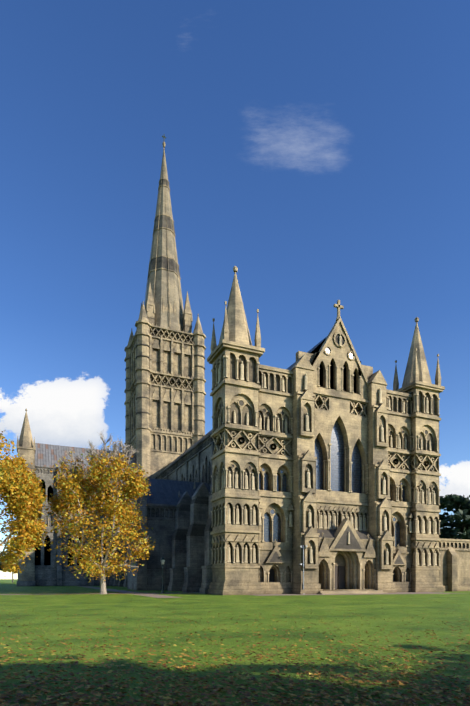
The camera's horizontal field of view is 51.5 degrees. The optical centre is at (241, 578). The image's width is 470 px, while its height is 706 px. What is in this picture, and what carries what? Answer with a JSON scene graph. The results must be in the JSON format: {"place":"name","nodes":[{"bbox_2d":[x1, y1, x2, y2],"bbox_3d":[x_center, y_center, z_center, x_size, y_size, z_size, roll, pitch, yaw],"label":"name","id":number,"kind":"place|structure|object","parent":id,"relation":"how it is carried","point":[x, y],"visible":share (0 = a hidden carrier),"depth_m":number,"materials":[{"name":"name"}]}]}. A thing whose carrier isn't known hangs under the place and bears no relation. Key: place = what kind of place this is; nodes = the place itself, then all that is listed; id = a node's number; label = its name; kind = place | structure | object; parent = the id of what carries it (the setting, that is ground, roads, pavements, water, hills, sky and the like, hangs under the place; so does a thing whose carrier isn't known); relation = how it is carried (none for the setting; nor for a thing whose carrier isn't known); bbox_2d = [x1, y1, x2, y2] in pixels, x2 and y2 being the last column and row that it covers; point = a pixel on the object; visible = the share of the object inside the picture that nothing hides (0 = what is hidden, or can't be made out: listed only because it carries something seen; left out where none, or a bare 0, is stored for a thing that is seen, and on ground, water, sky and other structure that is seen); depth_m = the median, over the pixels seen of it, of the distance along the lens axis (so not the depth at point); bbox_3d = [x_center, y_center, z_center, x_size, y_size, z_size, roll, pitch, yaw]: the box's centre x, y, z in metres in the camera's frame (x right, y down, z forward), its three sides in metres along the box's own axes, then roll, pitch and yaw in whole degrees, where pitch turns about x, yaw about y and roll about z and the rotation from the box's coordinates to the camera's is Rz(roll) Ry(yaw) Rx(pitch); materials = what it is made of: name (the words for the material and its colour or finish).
{"place":"outdoors","nodes":[
{"label":"outdoors","id":0,"kind":"place"},
{"bbox_2d":[0,586,468,597],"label":"path","id":1,"kind":"structure","parent":0,"point":[144,594],"depth_m":57.24,"materials":[{"name":"grey stone"}]},
{"bbox_2d":[17,432,214,593],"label":"cathedral side wall","id":2,"kind":"structure","parent":1,"relation":"on","point":[187,565],"depth_m":74.25,"materials":[{"name":"grey stone"}]},
{"bbox_2d":[35,443,135,471],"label":"transept roof","id":3,"kind":"structure","parent":2,"relation":"on","point":[49,455],"depth_m":121.00,"materials":[{"name":"grey metal"}]},
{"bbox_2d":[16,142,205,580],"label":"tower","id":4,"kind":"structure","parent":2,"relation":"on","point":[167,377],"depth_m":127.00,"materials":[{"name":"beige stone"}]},
{"bbox_2d":[145,149,183,330],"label":"spire","id":5,"kind":"structure","parent":4,"relation":"on","point":[162,290],"depth_m":131.15,"materials":[{"name":"stone"}]},
{"bbox_2d":[148,179,179,276],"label":"decorative spire bands","id":6,"kind":"object","parent":5,"relation":"attached to","point":[162,262],"visible":0.33,"depth_m":131.76,"materials":[{"name":"grey stone"}]},
{"bbox_2d":[143,478,209,504],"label":"lead roof","id":7,"kind":"object","parent":2,"relation":"on","point":[163,491],"visible":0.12,"depth_m":77.27,"materials":[{"name":"grey metal"}]},
{"bbox_2d":[159,337,326,493],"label":"roof","id":8,"kind":"structure","parent":2,"relation":"on","point":[315,349],"depth_m":66.15,"materials":[{"name":"grey metal"}]},
{"bbox_2d":[160,557,164,592],"bbox_3d":[-9.677,-0.539,59.702,0.520,4.520,0.870,0,0,-24],"label":"lamp post","id":9,"kind":"object","parent":1,"relation":"on","point":[162,576],"visible":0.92,"depth_m":59.62,"materials":[{"name":"black metal"}]},
{"bbox_2d":[35,266,469,594],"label":"cathedral","id":10,"kind":"structure","parent":1,"relation":"on","point":[363,416],"depth_m":58.00,"materials":[{"name":"beige stone"}]},
{"bbox_2d":[113,334,432,563],"bbox_3d":[-6.794,-30.642,99.869,29.793,57.486,93.560,0,0,-24],"label":"cathedral stone","id":11,"kind":"object","parent":10,"relation":"attached to","point":[193,530],"visible":0.29,"depth_m":61.88,"materials":[{"name":"beige stone"}]},
{"bbox_2d":[214,334,436,565],"bbox_3d":[11.602,-15.642,59.110,30.236,27.774,5.226,0,0,-24],"label":"cathedral statue","id":12,"kind":"object","parent":10,"relation":"attached to","point":[245,520],"visible":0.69,"depth_m":55.78,"materials":[{"name":"beige stone"}]},
{"bbox_2d":[218,354,467,565],"bbox_3d":[32.774,-12.954,69.362,76.955,22.750,3.660,0,0,-24],"label":"blind arcading","id":13,"kind":"object","parent":10,"relation":"attached to","point":[339,559],"visible":0.21,"depth_m":55.44,"materials":[{"name":"beige stone"}]},
{"bbox_2d":[300,545,306,588],"bbox_3d":[6.891,-1.029,54.203,0.887,5.500,0.738,0,0,-24],"label":"cctv pole","id":14,"kind":"object","parent":1,"relation":"on","point":[303,547],"depth_m":54.27,"materials":[{"name":"grey metal"}]},
{"bbox_2d":[317,590,387,593],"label":"entrance steps","id":15,"kind":"structure","parent":1,"relation":"on","point":[354,592],"depth_m":56.04,"materials":[{"name":"beige stone"}]},
{"bbox_2d":[0,579,469,705],"bbox_3d":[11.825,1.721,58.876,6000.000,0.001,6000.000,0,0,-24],"label":"ground grass","id":16,"kind":"structure","parent":0,"point":[398,608],"depth_m":14.08,"materials":[{"name":"green plant"}]},
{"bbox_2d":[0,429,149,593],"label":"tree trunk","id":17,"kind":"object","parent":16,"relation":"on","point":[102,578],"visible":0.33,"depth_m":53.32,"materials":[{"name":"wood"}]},
{"bbox_2d":[0,430,469,582],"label":"trees","id":18,"kind":"object","parent":17,"relation":"attached to","point":[18,487],"depth_m":51.88,"materials":[{"name":"yellow plant"}]},
{"bbox_2d":[0,591,469,705],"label":"leaf litter","id":19,"kind":"object","parent":16,"relation":"on","point":[346,692],"visible":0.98,"depth_m":7.86,"materials":[{"name":"brown plant"}]},
{"bbox_2d":[0,494,469,569],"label":"background trees","id":20,"kind":"object","parent":16,"relation":"on","point":[451,502],"visible":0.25,"depth_m":103.98,"materials":[{"name":"green plant"}]},
{"bbox_2d":[0,0,469,578],"label":"sky","id":21,"kind":"structure","parent":0,"point":[318,151],"materials":[{"name":"blue"}]},
{"bbox_2d":[48,355,440,589],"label":"windows","id":22,"kind":"structure","parent":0,"point":[343,554],"depth_m":58.21,"materials":[{"name":"grey glass"}]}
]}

